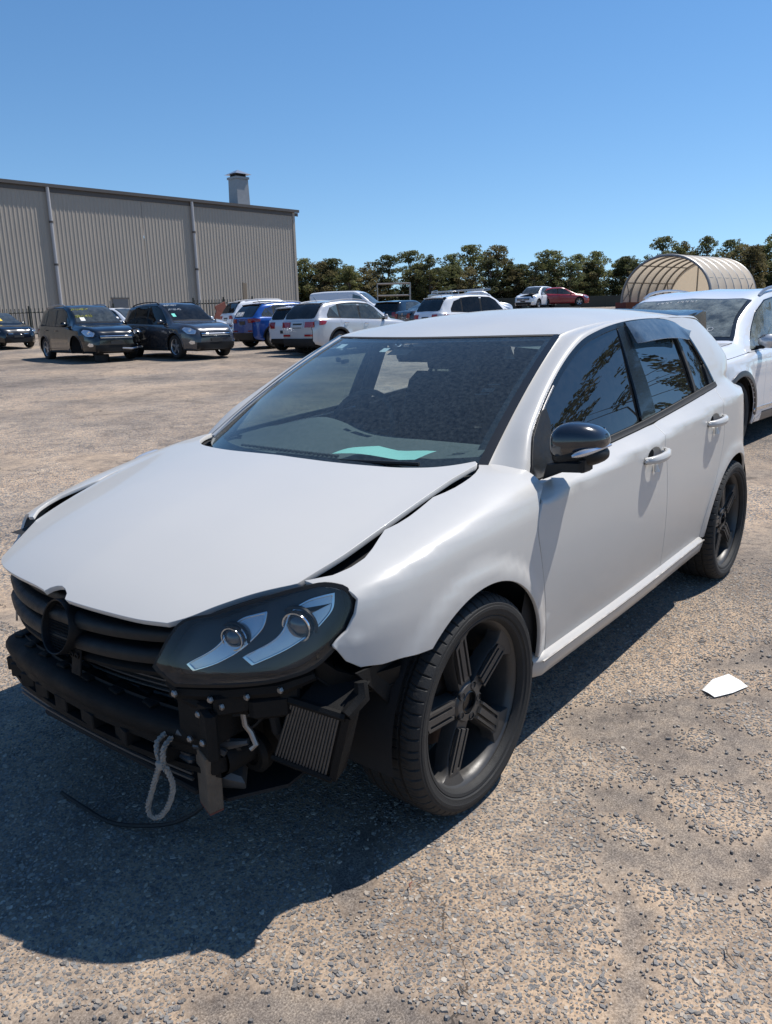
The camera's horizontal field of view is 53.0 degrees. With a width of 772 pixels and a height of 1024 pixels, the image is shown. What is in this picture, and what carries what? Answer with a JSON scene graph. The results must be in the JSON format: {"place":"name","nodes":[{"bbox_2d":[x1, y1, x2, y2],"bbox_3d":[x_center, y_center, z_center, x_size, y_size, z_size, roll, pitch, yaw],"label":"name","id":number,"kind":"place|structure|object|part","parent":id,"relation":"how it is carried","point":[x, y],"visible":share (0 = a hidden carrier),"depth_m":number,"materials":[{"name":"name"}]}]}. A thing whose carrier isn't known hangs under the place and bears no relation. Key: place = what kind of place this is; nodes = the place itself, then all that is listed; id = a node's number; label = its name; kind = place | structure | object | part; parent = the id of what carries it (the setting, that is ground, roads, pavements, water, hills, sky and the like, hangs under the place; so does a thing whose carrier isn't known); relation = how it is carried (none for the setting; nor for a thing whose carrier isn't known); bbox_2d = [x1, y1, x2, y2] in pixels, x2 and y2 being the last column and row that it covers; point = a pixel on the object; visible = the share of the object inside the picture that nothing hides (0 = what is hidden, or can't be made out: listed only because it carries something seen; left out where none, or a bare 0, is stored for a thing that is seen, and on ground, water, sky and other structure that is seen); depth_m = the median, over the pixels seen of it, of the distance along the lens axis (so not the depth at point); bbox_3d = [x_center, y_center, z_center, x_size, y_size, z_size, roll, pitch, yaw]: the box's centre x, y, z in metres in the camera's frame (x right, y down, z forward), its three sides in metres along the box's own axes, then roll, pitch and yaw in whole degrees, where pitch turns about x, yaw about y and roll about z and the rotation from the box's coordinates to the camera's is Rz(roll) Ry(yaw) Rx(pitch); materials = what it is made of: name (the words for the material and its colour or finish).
{"place":"outdoors","nodes":[
{"label":"outdoors","id":0,"kind":"place"},
{"bbox_2d":[60,791,203,827],"bbox_3d":[-0.739,0.807,2.223,0.616,0.201,0.066,5,15,24],"label":"hanging cable","id":1,"kind":"object","parent":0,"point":[131,825],"visible":0.84,"depth_m":2.20,"materials":[{"name":"black rubber"}]},
{"bbox_2d":[0,307,771,1023],"bbox_3d":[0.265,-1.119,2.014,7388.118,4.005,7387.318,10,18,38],"label":"ground","id":2,"kind":"structure","parent":0,"point":[68,421],"depth_m":2.16,"materials":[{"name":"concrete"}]},
{"bbox_2d":[0,313,35,346],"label":"parked sedan","id":3,"kind":"object","parent":2,"relation":"on","point":[14,329],"visible":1,"depth_m":30.95,"materials":[{"name":"blue paint"}]},
{"bbox_2d":[2,304,113,333],"bbox_3d":[-18.091,-9.549,39.442,0.110,2.050,9.317,11,19,42],"label":"yard fence","id":4,"kind":"object","parent":2,"relation":"on","point":[29,313],"visible":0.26,"depth_m":39.32,"materials":[{"name":"metal"}]},
{"bbox_2d":[37,304,145,358],"bbox_3d":[-9.405,-5.705,24.375,2.078,1.745,4.566,-13,18,-40],"label":"parked suv","id":5,"kind":"object","parent":2,"relation":"on","point":[93,329],"visible":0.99,"depth_m":23.42,"materials":[{"name":"black paint"}]},
{"bbox_3d":[-10.547,-5.773,24.419,0.261,1.215,0.857,-13,18,-40],"label":"rear door","id":6,"kind":"part","parent":5,"relation":"part of","materials":[{"name":"black paint"}]},
{"bbox_3d":[-9.856,-5.604,23.659,0.261,1.212,1.220,-13,18,-40],"label":"front door","id":7,"kind":"part","parent":5,"relation":"part of","materials":[{"name":"black paint"}]},
{"bbox_2d":[94,354,109,362],"bbox_3d":[-8.494,-4.598,23.160,0.420,0.240,0.420,10,18,38],"label":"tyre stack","id":8,"kind":"object","parent":2,"relation":"on","point":[100,358],"visible":0.95,"depth_m":22.99,"materials":[{"name":"black rubber"}]},
{"bbox_2d":[109,308,130,321],"bbox_3d":[-12.111,-8.803,35.994,4.106,1.559,2.004,7,16,31],"label":"parked hatchback","id":9,"kind":"object","parent":2,"relation":"on","point":[120,314],"visible":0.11,"depth_m":35.25,"materials":[{"name":"white paint"}]},
{"bbox_2d":[0,170,298,334],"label":"metal shed","id":10,"kind":"structure","parent":2,"relation":"on","point":[66,245],"depth_m":49.71,"materials":[{"name":"silver metal"}]},
{"bbox_2d":[111,298,128,307],"bbox_3d":[-16.920,-12.359,49.714,0.182,2.720,1.247,10,18,38],"label":"door","id":11,"kind":"structure","parent":10,"relation":"in","point":[118,302],"depth_m":49.47,"materials":[{"name":"metal"}]},
{"bbox_2d":[124,302,233,357],"bbox_3d":[-6.609,-5.803,24.473,2.078,1.745,4.498,-15,19,-43],"label":"parked suv","id":12,"kind":"object","parent":2,"relation":"on","point":[179,330],"visible":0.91,"depth_m":23.47,"materials":[{"name":"grey paint"}]},
{"bbox_3d":[-7.729,-5.851,24.431,0.261,1.215,0.857,-15,19,-43],"label":"rear door","id":13,"kind":"part","parent":12,"relation":"part of","materials":[{"name":"grey paint"}]},
{"bbox_3d":[-6.997,-5.692,23.709,0.261,1.212,1.220,-15,19,-43],"label":"front door","id":14,"kind":"part","parent":12,"relation":"part of","materials":[{"name":"grey paint"}]},
{"bbox_2d":[208,315,228,324],"bbox_3d":[-8.630,-8.050,33.067,4.646,1.532,2.044,10,18,40],"label":"parked sedan","id":15,"kind":"object","parent":2,"relation":"on","point":[218,320],"visible":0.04,"depth_m":32.27,"materials":[{"name":"silver metal"}]},
{"bbox_2d":[214,302,225,318],"bbox_3d":[-8.966,-10.626,42.321,0.150,1.698,1.612,10,18,38],"label":"broken panel","id":16,"kind":"object","parent":2,"relation":"on","point":[220,308],"visible":0.31,"depth_m":42.12,"materials":[{"name":"red paint"}]},
{"bbox_2d":[192,296,252,315],"bbox_3d":[-9.001,-10.948,43.195,3.762,2.101,0.109,-13,18,-38],"label":"yard fence","id":17,"kind":"object","parent":2,"relation":"on","point":[203,303],"visible":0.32,"depth_m":42.55,"materials":[{"name":"metal"}]},
{"bbox_2d":[242,282,247,299],"bbox_3d":[-7.879,-11.599,43.414,0.242,2.484,0.789,-3,14,-5],"label":"leaning plank","id":18,"kind":"object","parent":2,"relation":"on","point":[244,288],"visible":0.43,"depth_m":43.35,"materials":[{"name":"wood"}]},
{"bbox_2d":[220,298,282,334],"bbox_3d":[-4.952,-8.512,33.970,4.498,1.745,2.079,-10,16,-32],"label":"parked suv","id":19,"kind":"object","parent":2,"relation":"on","point":[230,311],"visible":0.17,"depth_m":32.67,"materials":[{"name":"white paint"}]},
{"bbox_3d":[-6.567,-8.677,32.857,0.370,0.472,1.247,-10,16,-32],"label":"rear window","id":20,"kind":"part","parent":19,"relation":"part of","materials":[{"name":"black glass"}]},
{"bbox_2d":[233,301,300,346],"bbox_3d":[-3.426,-6.986,28.564,4.298,1.664,2.077,-13,18,-38],"label":"parked suv","id":21,"kind":"object","parent":2,"relation":"on","point":[251,323],"visible":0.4,"depth_m":27.07,"materials":[{"name":"blue paint"}]},
{"bbox_3d":[-4.875,-7.092,27.305,0.410,0.447,1.243,-13,18,-38],"label":"rear window","id":22,"kind":"part","parent":21,"relation":"part of","materials":[{"name":"black glass"}]},
{"bbox_3d":[-3.569,-6.773,27.396,0.857,1.117,0.259,-13,18,-38],"label":"rear door","id":23,"kind":"part","parent":21,"relation":"part of","materials":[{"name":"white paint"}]},
{"bbox_2d":[269,306,317,349],"bbox_3d":[-2.137,-6.386,26.498,2.004,1.559,4.106,8,16,33],"label":"parked hatchback","id":24,"kind":"object","parent":2,"relation":"on","point":[276,325],"visible":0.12,"depth_m":25.11,"materials":[{"name":"white paint"}]},
{"bbox_3d":[-3.145,-6.397,24.939,1.186,0.385,0.269,8,16,33],"label":"rear window","id":25,"kind":"part","parent":24,"relation":"part of","materials":[{"name":"black glass"}]},
{"bbox_2d":[298,274,313,302],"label":"tree","id":26,"kind":"object","parent":2,"relation":"on","point":[300,280],"visible":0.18,"depth_m":86.15,"materials":[{"name":"green plant"}]},
{"bbox_2d":[297,265,316,300],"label":"tree","id":27,"kind":"object","parent":2,"relation":"on","point":[305,281],"visible":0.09,"depth_m":86.76,"materials":[{"name":"green plant"}]},
{"bbox_2d":[297,258,318,302],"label":"gum tree","id":28,"kind":"object","parent":2,"relation":"on","point":[305,263],"visible":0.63,"depth_m":85.97,"materials":[{"name":"green plant"}]},
{"bbox_2d":[303,261,344,294],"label":"tree","id":29,"kind":"object","parent":2,"relation":"on","point":[322,287],"visible":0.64,"depth_m":86.03,"materials":[{"name":"green plant"}]},
{"bbox_2d":[304,258,348,291],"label":"tree","id":30,"kind":"object","parent":2,"relation":"on","point":[332,262],"visible":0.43,"depth_m":86.62,"materials":[{"name":"green plant"}]},
{"bbox_2d":[309,268,343,287],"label":"gum tree","id":31,"kind":"object","parent":2,"relation":"on","point":[340,283],"visible":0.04,"depth_m":90.97,"materials":[{"name":"green plant"}]},
{"bbox_2d":[282,297,404,352],"bbox_3d":[-1.149,-5.952,24.625,2.087,1.678,4.447,11,19,42],"label":"parked suv","id":32,"kind":"object","parent":2,"relation":"on","point":[327,321],"visible":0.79,"depth_m":23.25,"materials":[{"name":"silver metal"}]},
{"bbox_3d":[-2.456,-6.019,23.198,1.273,0.455,0.420,11,19,42],"label":"rear window","id":33,"kind":"part","parent":32,"relation":"part of","materials":[{"name":"black glass"}]},
{"bbox_3d":[-1.085,-5.765,23.506,0.259,1.147,0.857,11,19,42],"label":"rear door","id":34,"kind":"part","parent":32,"relation":"part of","materials":[{"name":"silver metal"}]},
{"bbox_3d":[-0.369,-5.962,24.236,0.259,1.142,1.220,11,19,42],"label":"front door","id":35,"kind":"part","parent":32,"relation":"part of","materials":[{"name":"silver metal"}]},
{"bbox_2d":[310,291,378,305],"bbox_3d":[-1.909,-11.835,44.835,4.920,2.084,2.169,3,15,19],"label":"parked van","id":36,"kind":"object","parent":2,"relation":"on","point":[365,296],"visible":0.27,"depth_m":44.19,"materials":[{"name":"white paint"}]},
{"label":"front door","id":37,"kind":"part","parent":36,"relation":"part of","materials":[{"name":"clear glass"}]},
{"bbox_2d":[332,265,363,290],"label":"tree","id":38,"kind":"object","parent":2,"relation":"on","point":[347,273],"visible":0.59,"depth_m":85.03,"materials":[{"name":"green plant"}]},
{"bbox_2d":[350,269,392,300],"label":"tree","id":39,"kind":"object","parent":2,"relation":"on","point":[368,275],"visible":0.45,"depth_m":85.92,"materials":[{"name":"green plant"}]},
{"bbox_2d":[1,308,746,815],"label":"damaged hatchback","id":40,"kind":"object","parent":2,"relation":"on","point":[265,588],"visible":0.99,"depth_m":2.33,"materials":[{"name":"white paint"}]},
{"bbox_2d":[145,731,175,820],"bbox_3d":[-0.561,0.668,1.939,0.102,0.242,0.057,10,18,38],"label":"rope loop","id":41,"kind":"object","parent":40,"relation":"hanging from","point":[160,763],"visible":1,"depth_m":1.91,"materials":[{"name":"grey fabric"}]},
{"bbox_2d":[196,749,223,815],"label":"metal bracket","id":42,"kind":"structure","parent":40,"relation":"attached to","point":[211,793],"depth_m":1.93,"materials":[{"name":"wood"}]},
{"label":"front door","id":43,"kind":"part","parent":40,"relation":"part of","materials":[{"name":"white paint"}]},
{"bbox_3d":[-0.146,-0.716,4.054,0.193,0.508,1.943,10,18,39],"label":"window frame","id":44,"kind":"part","parent":40,"relation":"part of","materials":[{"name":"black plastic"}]},
{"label":"rear door","id":45,"kind":"part","parent":40,"relation":"part of","materials":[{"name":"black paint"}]},
{"bbox_2d":[332,446,435,459],"bbox_3d":[-0.006,-0.208,2.707,0.338,0.016,0.153,6,16,29],"label":"paper sheet","id":46,"kind":"object","parent":40,"relation":"on","point":[380,451],"visible":0.98,"depth_m":2.71,"materials":[{"name":"teal paper"}]},
{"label":"front door","id":47,"kind":"part","parent":40,"relation":"part of","materials":[{"name":"white paint"}]},
{"bbox_3d":[0.986,-0.526,3.163,0.193,0.508,1.943,9,17,37],"label":"window frame","id":48,"kind":"part","parent":40,"relation":"part of","materials":[{"name":"black plastic"}]},
{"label":"rear door","id":49,"kind":"part","parent":40,"relation":"part of","materials":[{"name":"white paint"}]},
{"bbox_2d":[339,262,410,297],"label":"gum tree","id":50,"kind":"object","parent":2,"relation":"on","point":[362,269],"visible":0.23,"depth_m":88.19,"materials":[{"name":"green plant"}]},
{"bbox_2d":[0,558,771,1023],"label":"aggregate","id":51,"kind":"object","parent":2,"relation":"on","point":[408,898],"visible":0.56,"depth_m":2.04,"materials":[{"name":"gravel"}]},
{"bbox_2d":[363,254,411,300],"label":"tree","id":52,"kind":"object","parent":2,"relation":"on","point":[389,260],"visible":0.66,"depth_m":86.84,"materials":[{"name":"green plant"}]},
{"bbox_2d":[377,282,410,300],"bbox_3d":[0.629,-16.895,61.626,2.679,2.550,1.092,-2,14,0],"label":"steel rack","id":53,"kind":"object","parent":2,"relation":"on","point":[409,294],"visible":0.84,"depth_m":61.03,"materials":[{"name":"metal"}]},
{"bbox_2d":[375,300,419,318],"bbox_3d":[0.958,-9.138,36.001,2.004,1.559,4.106,7,16,31],"label":"parked hatchback","id":54,"kind":"object","parent":2,"relation":"on","point":[391,308],"visible":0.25,"depth_m":34.35,"materials":[{"name":"blue paint"}]},
{"bbox_3d":[0.004,-9.142,34.408,1.186,0.385,0.269,7,16,31],"label":"rear window","id":55,"kind":"part","parent":54,"relation":"part of","materials":[{"name":"black glass"}]},
{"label":"rear door","id":56,"kind":"part","parent":54,"relation":"part of","materials":[{"name":"blue paint"}]},
{"bbox_2d":[395,303,420,320],"bbox_3d":[2.704,-8.447,33.434,4.646,1.532,2.044,-8,15,-26],"label":"parked sedan","id":57,"kind":"object","parent":2,"relation":"on","point":[406,315],"visible":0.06,"depth_m":32.32,"materials":[{"name":"blue paint"}]},
{"bbox_3d":[1.456,-8.710,32.708,0.687,0.294,1.332,-8,15,-26],"label":"rear window","id":58,"kind":"part","parent":57,"relation":"part of","materials":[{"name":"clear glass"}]},
{"bbox_2d":[392,250,428,297],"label":"gum tree","id":59,"kind":"object","parent":2,"relation":"on","point":[407,257],"visible":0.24,"depth_m":92.57,"materials":[{"name":"green plant"}]},
{"bbox_2d":[395,262,432,299],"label":"tree","id":60,"kind":"object","parent":2,"relation":"on","point":[411,281],"visible":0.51,"depth_m":87.20,"materials":[{"name":"green plant"}]},
{"bbox_2d":[401,263,440,297],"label":"tree","id":61,"kind":"object","parent":2,"relation":"on","point":[413,288],"visible":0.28,"depth_m":87.44,"materials":[{"name":"green plant"}]},
{"bbox_2d":[414,254,444,299],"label":"gum tree","id":62,"kind":"object","parent":2,"relation":"on","point":[432,273],"visible":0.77,"depth_m":86.30,"materials":[{"name":"green plant"}]},
{"bbox_2d":[424,267,457,295],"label":"tree","id":63,"kind":"object","parent":2,"relation":"on","point":[445,275],"visible":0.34,"depth_m":87.80,"materials":[{"name":"green plant"}]},
{"bbox_2d":[433,253,471,293],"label":"gum tree","id":64,"kind":"object","parent":2,"relation":"on","point":[452,260],"visible":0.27,"depth_m":90.43,"materials":[{"name":"green plant"}]},
{"bbox_2d":[437,265,470,293],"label":"tree","id":65,"kind":"object","parent":2,"relation":"on","point":[452,269],"visible":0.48,"depth_m":88.84,"materials":[{"name":"green plant"}]},
{"bbox_2d":[414,293,506,319],"bbox_3d":[3.178,-7.032,27.964,4.498,1.745,2.078,-10,16,-32],"label":"parked suv","id":66,"kind":"object","parent":2,"relation":"on","point":[436,306],"visible":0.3,"depth_m":26.80,"materials":[{"name":"white paint"}]},
{"bbox_3d":[1.576,-7.193,26.833,0.370,0.472,1.247,-10,16,-32],"label":"rear window","id":67,"kind":"part","parent":66,"relation":"part of","materials":[{"name":"black glass"}]},
{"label":"rear door","id":68,"kind":"part","parent":66,"relation":"part of","materials":[{"name":"white paint"}]},
{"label":"front door","id":69,"kind":"part","parent":66,"relation":"part of","materials":[{"name":"white paint"}]},
{"bbox_2d":[443,266,489,293],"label":"tree","id":70,"kind":"object","parent":2,"relation":"on","point":[462,285],"visible":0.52,"depth_m":88.50,"materials":[{"name":"green plant"}]},
{"bbox_2d":[452,244,487,291],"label":"gum tree","id":71,"kind":"object","parent":2,"relation":"on","point":[471,249],"visible":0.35,"depth_m":94.21,"materials":[{"name":"green plant"}]},
{"bbox_2d":[428,288,512,308],"bbox_3d":[5.203,-12.769,47.757,5.240,1.928,2.118,-4,14,-8],"label":"parked ute","id":72,"kind":"object","parent":2,"relation":"on","point":[507,305],"visible":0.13,"depth_m":47.01,"materials":[{"name":"silver metal"}]},
{"bbox_2d":[471,259,512,297],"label":"tree","id":73,"kind":"object","parent":2,"relation":"on","point":[492,283],"visible":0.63,"depth_m":86.70,"materials":[{"name":"green plant"}]},
{"bbox_2d":[482,244,514,297],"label":"gum tree","id":74,"kind":"object","parent":2,"relation":"on","point":[498,255],"visible":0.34,"depth_m":88.01,"materials":[{"name":"green plant"}]},
{"bbox_2d":[379,294,620,308],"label":"yard fence","id":75,"kind":"object","parent":2,"relation":"on","point":[604,301],"visible":0.1,"depth_m":77.58,"materials":[{"name":"grey metal"}]},
{"bbox_2d":[488,261,530,297],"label":"tree","id":76,"kind":"object","parent":2,"relation":"on","point":[508,267],"visible":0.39,"depth_m":87.42,"materials":[{"name":"green plant"}]},
{"bbox_2d":[498,268,529,297],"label":"tree","id":77,"kind":"object","parent":2,"relation":"on","point":[516,287],"visible":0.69,"depth_m":86.83,"materials":[{"name":"green plant"}]},
{"bbox_2d":[500,264,537,297],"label":"tree","id":78,"kind":"object","parent":2,"relation":"on","point":[520,266],"visible":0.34,"depth_m":87.18,"materials":[{"name":"green plant"}]},
{"bbox_2d":[517,262,551,292],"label":"gum tree","id":79,"kind":"object","parent":2,"relation":"on","point":[537,266],"visible":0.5,"depth_m":86.38,"materials":[{"name":"green plant"}]},
{"bbox_2d":[525,249,572,287],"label":"tree","id":80,"kind":"object","parent":2,"relation":"on","point":[549,262],"visible":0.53,"depth_m":88.45,"materials":[{"name":"green plant"}]},
{"bbox_2d":[528,263,572,285],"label":"tree","id":81,"kind":"object","parent":2,"relation":"on","point":[547,272],"visible":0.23,"depth_m":89.19,"materials":[{"name":"green plant"}]},
{"bbox_2d":[551,262,587,294],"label":"tree","id":82,"kind":"object","parent":2,"relation":"on","point":[569,269],"visible":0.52,"depth_m":87.62,"materials":[{"name":"green plant"}]},
{"bbox_2d":[562,253,593,287],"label":"gum tree","id":83,"kind":"object","parent":2,"relation":"on","point":[580,258],"visible":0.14,"depth_m":94.75,"materials":[{"name":"green plant"}]},
{"bbox_2d":[570,262,608,295],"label":"tree","id":84,"kind":"object","parent":2,"relation":"on","point":[599,290],"visible":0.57,"depth_m":88.19,"materials":[{"name":"green plant"}]},
{"bbox_2d":[568,262,610,295],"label":"tree","id":85,"kind":"object","parent":2,"relation":"on","point":[589,274],"visible":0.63,"depth_m":88.27,"materials":[{"name":"green plant"}]},
{"bbox_2d":[573,250,617,295],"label":"gum tree","id":86,"kind":"object","parent":2,"relation":"on","point":[595,259],"visible":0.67,"depth_m":88.36,"materials":[{"name":"green plant"}]},
{"bbox_2d":[606,262,631,294],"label":"tree","id":87,"kind":"object","parent":2,"relation":"on","point":[619,277],"visible":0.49,"depth_m":89.10,"materials":[{"name":"green plant"}]},
{"bbox_2d":[604,259,639,294],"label":"gum tree","id":88,"kind":"object","parent":2,"relation":"on","point":[613,271],"depth_m":92.96,"materials":[{"name":"green plant"}]},
{"bbox_2d":[602,255,643,294],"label":"tree","id":89,"kind":"object","parent":2,"relation":"on","point":[633,264],"visible":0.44,"depth_m":88.37,"materials":[{"name":"green plant"}]},
{"bbox_2d":[643,236,681,260],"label":"gum tree","id":90,"kind":"object","parent":2,"relation":"on","point":[663,240],"visible":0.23,"depth_m":90.15,"materials":[{"name":"green plant"}]},
{"bbox_2d":[661,246,688,254],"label":"tree","id":91,"kind":"object","parent":2,"relation":"on","point":[679,250],"visible":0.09,"depth_m":88.77,"materials":[{"name":"green plant"}]},
{"bbox_2d":[615,254,755,308],"bbox_3d":[24.951,-18.745,63.742,7.763,4.525,8.800,-13,18,-39],"label":"fabric shelter","id":92,"kind":"object","parent":2,"relation":"on","point":[689,273],"visible":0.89,"depth_m":64.39,"materials":[{"name":"beige fabric"}]},
{"bbox_2d":[674,241,697,255],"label":"gum tree","id":93,"kind":"object","parent":2,"relation":"on","point":[685,245],"visible":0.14,"depth_m":94.46,"materials":[{"name":"green plant"}]},
{"bbox_2d":[632,283,771,437],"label":"white suv","id":94,"kind":"object","parent":2,"relation":"on","point":[739,325],"visible":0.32,"depth_m":8.24,"materials":[{"name":"paint"}]},
{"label":"front door","id":95,"kind":"part","parent":94,"relation":"part of","materials":[{"name":"white paint"}]},
{"bbox_2d":[687,236,723,256],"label":"gum tree","id":96,"kind":"object","parent":2,"relation":"on","point":[710,240],"visible":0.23,"depth_m":88.10,"materials":[{"name":"green plant"}]},
{"bbox_2d":[703,674,747,696],"bbox_3d":[1.297,0.666,2.976,0.213,0.008,0.114,-9,16,-29],"label":"paper scrap","id":97,"kind":"object","parent":2,"relation":"on","point":[723,685],"visible":1,"depth_m":2.97,"materials":[{"name":"white paper"}]},
{"bbox_2d":[716,239,750,266],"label":"gum tree","id":98,"kind":"object","parent":2,"relation":"on","point":[731,243],"visible":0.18,"depth_m":92.22,"materials":[{"name":"green plant"}]},
{"bbox_2d":[719,244,767,286],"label":"tree","id":99,"kind":"object","parent":2,"relation":"on","point":[739,248],"visible":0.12,"depth_m":88.42,"materials":[{"name":"green plant"}]},
{"bbox_2d":[736,244,768,288],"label":"gum tree","id":100,"kind":"object","parent":2,"relation":"on","point":[755,250],"visible":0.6,"depth_m":85.88,"materials":[{"name":"green plant"}]},
{"bbox_2d":[744,245,771,287],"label":"tree","id":101,"kind":"object","parent":2,"relation":"on","point":[766,253],"visible":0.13,"depth_m":89.81,"materials":[{"name":"green plant"}]},
{"bbox_2d":[744,256,771,287],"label":"tree","id":102,"kind":"object","parent":2,"relation":"on","point":[768,281],"visible":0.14,"depth_m":89.53,"materials":[{"name":"green plant"}]},
{"bbox_2d":[748,234,771,283],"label":"gum tree","id":103,"kind":"object","parent":2,"relation":"on","point":[767,245],"visible":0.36,"depth_m":89.63,"materials":[{"name":"green plant"}]},
{"bbox_3d":[11.537,-15.549,59.832,4.483,0.360,4.901,10,18,38],"label":"steel platform","id":104,"kind":"object","parent":2,"relation":"on","visible":0},
{"bbox_2d":[515,286,555,308],"bbox_3d":[11.525,-16.557,59.603,2.078,1.745,4.498,8,17,35],"label":"wrecked car","id":105,"kind":"object","parent":104,"relation":"on","point":[531,296],"visible":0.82,"depth_m":58.41,"materials":[{"name":"white paint"}]},
{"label":"front door","id":106,"kind":"part","parent":105,"relation":"part of","materials":[{"name":"white paint"}]},
{"bbox_3d":[13.464,-15.734,60.317,4.483,0.360,4.901,10,18,38],"label":"steel platform","id":107,"kind":"object","parent":2,"relation":"on","visible":0},
{"bbox_2d":[540,287,588,306],"bbox_3d":[13.380,-16.728,60.070,4.646,1.532,2.044,-2,14,-2],"label":"wrecked car","id":108,"kind":"object","parent":107,"relation":"on","point":[558,295],"visible":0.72,"depth_m":59.28,"materials":[{"name":"red paint"}]},
{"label":"rear door","id":109,"kind":"part","parent":108,"relation":"part of","materials":[{"name":"red paint"}]},
{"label":"front door","id":110,"kind":"part","parent":108,"relation":"part of","materials":[{"name":"red paint"}]},
{"bbox_2d":[0,0,771,306],"label":"sky","id":111,"kind":"structure","parent":0,"point":[612,128],"materials":[{"name":"blue"}]}
]}

